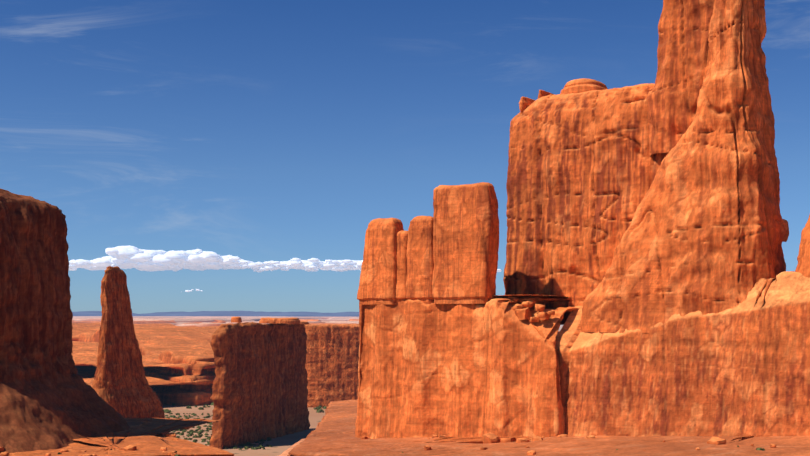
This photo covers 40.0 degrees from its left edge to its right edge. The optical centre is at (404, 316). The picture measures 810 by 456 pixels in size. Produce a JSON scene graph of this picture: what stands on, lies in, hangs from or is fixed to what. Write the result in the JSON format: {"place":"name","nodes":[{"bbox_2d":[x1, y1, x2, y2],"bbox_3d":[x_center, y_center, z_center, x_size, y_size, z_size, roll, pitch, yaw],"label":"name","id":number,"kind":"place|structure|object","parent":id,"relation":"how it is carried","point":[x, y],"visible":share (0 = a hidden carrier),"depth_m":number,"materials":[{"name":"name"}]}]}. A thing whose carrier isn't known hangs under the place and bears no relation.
{"place":"outdoors","nodes":[
{"label":"outdoors","id":0,"kind":"place"},
{"bbox_2d":[0,188,129,452],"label":"cliff","id":1,"kind":"structure","parent":0,"point":[50,398],"depth_m":194.02,"materials":[{"name":"stone"}]},
{"bbox_2d":[72,322,351,346],"bbox_3d":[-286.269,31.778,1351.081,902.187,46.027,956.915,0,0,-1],"label":"desert plain","id":2,"kind":"structure","parent":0,"point":[157,334],"depth_m":1121.07,"materials":[{"name":"orange sand"}]},
{"bbox_2d":[72,311,358,316],"bbox_3d":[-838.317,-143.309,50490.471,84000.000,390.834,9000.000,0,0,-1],"label":"mountains","id":3,"kind":"structure","parent":0,"point":[238,313],"depth_m":48917.05,"materials":[{"name":"stone"}]},
{"bbox_2d":[149,323,356,324],"bbox_3d":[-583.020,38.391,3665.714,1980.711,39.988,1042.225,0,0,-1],"label":"desert plain","id":4,"kind":"structure","parent":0,"point":[309,323],"depth_m":3525.23,"materials":[{"name":"orange sand"}]},
{"bbox_2d":[69,245,501,271],"bbox_3d":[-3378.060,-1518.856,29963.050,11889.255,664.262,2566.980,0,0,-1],"label":"cloud","id":5,"kind":"structure","parent":0,"point":[125,257],"depth_m":29063.26,"materials":[{"name":"white"}]},
{"bbox_2d":[278,439,304,455],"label":"gully ledge","id":6,"kind":"object","parent":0,"point":[284,453],"visible":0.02,"depth_m":294.05,"materials":[{"name":"stone"}]},
{"bbox_2d":[162,325,562,455],"bbox_3d":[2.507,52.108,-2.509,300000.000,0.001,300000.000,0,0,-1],"label":"ground","id":7,"kind":"structure","parent":0,"point":[281,445],"depth_m":491.80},
{"bbox_2d":[8,418,233,455],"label":"bench","id":8,"kind":"object","parent":7,"relation":"on","point":[142,434],"visible":0.46,"depth_m":184.15,"materials":[{"name":"stone"}]},
{"bbox_2d":[0,432,178,455],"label":"rubble","id":9,"kind":"object","parent":8,"relation":"on","point":[131,447],"visible":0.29,"depth_m":175.13,"materials":[{"name":"stone"}]},
{"bbox_2d":[92,266,168,434],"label":"spire","id":10,"kind":"structure","parent":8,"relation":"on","point":[121,386],"depth_m":323.22,"materials":[{"name":"stone"}]},
{"bbox_2d":[72,336,211,340],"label":"mesa","id":11,"kind":"structure","parent":7,"relation":"on","point":[75,338],"depth_m":1159.17,"materials":[{"name":"orange stone"}]},
{"bbox_2d":[71,341,215,405],"bbox_3d":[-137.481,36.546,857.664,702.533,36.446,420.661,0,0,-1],"label":"terrace","id":12,"kind":"structure","parent":7,"relation":"on","point":[173,362],"depth_m":691.73,"materials":[{"name":"orange stone"}]},
{"bbox_2d":[75,365,213,386],"bbox_3d":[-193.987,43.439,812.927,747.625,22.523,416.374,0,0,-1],"label":"rock ledge","id":13,"kind":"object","parent":7,"relation":"on","point":[86,374],"visible":0.06,"depth_m":674.35,"materials":[{"name":"orange stone"}]},
{"bbox_2d":[72,316,358,320],"bbox_3d":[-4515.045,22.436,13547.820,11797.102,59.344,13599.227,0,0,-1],"label":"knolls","id":14,"kind":"structure","parent":7,"relation":"on","point":[98,318],"depth_m":12323.40,"materials":[{"name":"sand"}]},
{"bbox_2d":[72,319,358,323],"bbox_3d":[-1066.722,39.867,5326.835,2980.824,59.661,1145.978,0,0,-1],"label":"desert plain","id":15,"kind":"structure","parent":7,"relation":"on","point":[158,321],"depth_m":5041.23,"materials":[{"name":"orange sand"}]},
{"bbox_2d":[74,319,358,326],"bbox_3d":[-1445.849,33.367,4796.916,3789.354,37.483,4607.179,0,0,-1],"label":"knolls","id":16,"kind":"structure","parent":7,"relation":"on","point":[204,323],"depth_m":5150.67,"materials":[{"name":"sand"}]},
{"bbox_2d":[165,413,271,449],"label":"valley scrub","id":17,"kind":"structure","parent":7,"relation":"on","point":[247,445],"depth_m":485.01,"materials":[{"name":"green plant"}]},
{"bbox_2d":[164,402,326,412],"bbox_3d":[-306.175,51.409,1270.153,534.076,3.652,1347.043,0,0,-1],"label":"valley scrub","id":18,"kind":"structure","parent":7,"relation":"on","point":[319,408],"depth_m":622.63,"materials":[{"name":"green plant"}]},
{"bbox_2d":[209,322,309,448],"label":"butte","id":19,"kind":"object","parent":7,"relation":"on","point":[259,388],"visible":0.85,"depth_m":463.89,"materials":[{"name":"stone"}]},
{"bbox_2d":[231,317,241,322],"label":"rock","id":20,"kind":"object","parent":19,"relation":"on","point":[236,319],"visible":1,"depth_m":465.71,"materials":[{"name":"stone"}]},
{"bbox_2d":[259,317,299,322],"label":"rock slab","id":21,"kind":"structure","parent":19,"relation":"on","point":[279,320],"depth_m":474.48,"materials":[{"name":"stone"}]},
{"bbox_2d":[287,321,308,324],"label":"rock slab","id":22,"kind":"structure","parent":19,"relation":"on","point":[303,322],"depth_m":495.05,"materials":[{"name":"stone"}]},
{"bbox_2d":[304,324,359,406],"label":"back wall","id":23,"kind":"structure","parent":7,"relation":"on","point":[332,360],"depth_m":639.80,"materials":[{"name":"orange stone"}]},
{"bbox_2d":[287,400,809,455],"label":"bench","id":24,"kind":"object","parent":7,"relation":"on","point":[332,433],"visible":0.4,"depth_m":135.00,"materials":[{"name":"stone"}]},
{"bbox_2d":[355,294,578,438],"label":"pedestal","id":25,"kind":"object","parent":24,"relation":"on","point":[459,370],"visible":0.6,"depth_m":156.36,"materials":[{"name":"stone"}]},
{"bbox_2d":[357,218,403,304],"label":"finger","id":26,"kind":"object","parent":25,"relation":"on","point":[378,279],"visible":0.92,"depth_m":164.57},
{"bbox_2d":[396,230,407,302],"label":"finger","id":27,"kind":"object","parent":25,"relation":"on","point":[402,237],"visible":0.48,"depth_m":163.01},
{"bbox_2d":[406,216,433,303],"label":"finger","id":28,"kind":"object","parent":25,"relation":"on","point":[420,262],"visible":0.69,"depth_m":160.34},
{"bbox_2d":[432,182,498,303],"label":"finger","id":29,"kind":"object","parent":25,"relation":"on","point":[465,236],"visible":0.98,"depth_m":155.53},
{"bbox_2d":[504,296,554,321],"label":"boulder","id":30,"kind":"object","parent":25,"relation":"on","point":[521,313],"visible":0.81,"depth_m":151.48,"materials":[{"name":"stone"}]},
{"bbox_2d":[503,83,668,324],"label":"rock cliff","id":31,"kind":"structure","parent":25,"relation":"on","point":[583,167],"depth_m":158.63,"materials":[{"name":"orange stone"}]},
{"bbox_2d":[519,96,534,112],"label":"cap rock","id":32,"kind":"object","parent":31,"relation":"attached to","point":[525,103],"visible":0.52,"depth_m":165.70,"materials":[{"name":"stone"}]},
{"bbox_2d":[538,90,553,98],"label":"cap rock","id":33,"kind":"object","parent":31,"relation":"attached to","point":[542,93],"visible":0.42,"depth_m":164.88,"materials":[{"name":"stone"}]},
{"bbox_2d":[560,78,606,93],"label":"caprock","id":34,"kind":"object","parent":31,"relation":"on","point":[579,85],"depth_m":160.88,"materials":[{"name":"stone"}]},
{"bbox_2d":[647,0,766,155],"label":"rock tower","id":35,"kind":"structure","parent":31,"relation":"on","point":[683,54],"depth_m":148.61,"materials":[{"name":"orange stone"}]},
{"bbox_2d":[321,444,775,454],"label":"bench rubble","id":36,"kind":"object","parent":24,"relation":"on","point":[531,452],"visible":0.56,"depth_m":123.70,"materials":[{"name":"stone"}]},
{"bbox_2d":[361,432,753,445],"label":"rubble","id":37,"kind":"object","parent":24,"relation":"on","point":[491,437],"depth_m":141.14,"materials":[{"name":"stone"}]},
{"bbox_2d":[555,271,809,436],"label":"slab","id":38,"kind":"structure","parent":24,"relation":"on","point":[742,368],"depth_m":138.44,"materials":[{"name":"stone"}]},
{"bbox_2d":[580,0,785,332],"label":"rock buttress","id":39,"kind":"structure","parent":38,"relation":"on","point":[703,233],"depth_m":141.86,"materials":[{"name":"stone"}]},
{"bbox_2d":[782,219,788,241],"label":"rock knob","id":40,"kind":"object","parent":39,"relation":"attached to","point":[786,231],"visible":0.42,"depth_m":146.83,"materials":[{"name":"stone"}]},
{"bbox_2d":[795,215,809,276],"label":"pinnacle","id":41,"kind":"object","parent":38,"relation":"on","point":[803,264],"visible":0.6,"depth_m":135.81,"materials":[{"name":"stone"}]},
{"bbox_2d":[0,0,809,313],"label":"sky","id":42,"kind":"structure","parent":0,"point":[249,130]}
]}

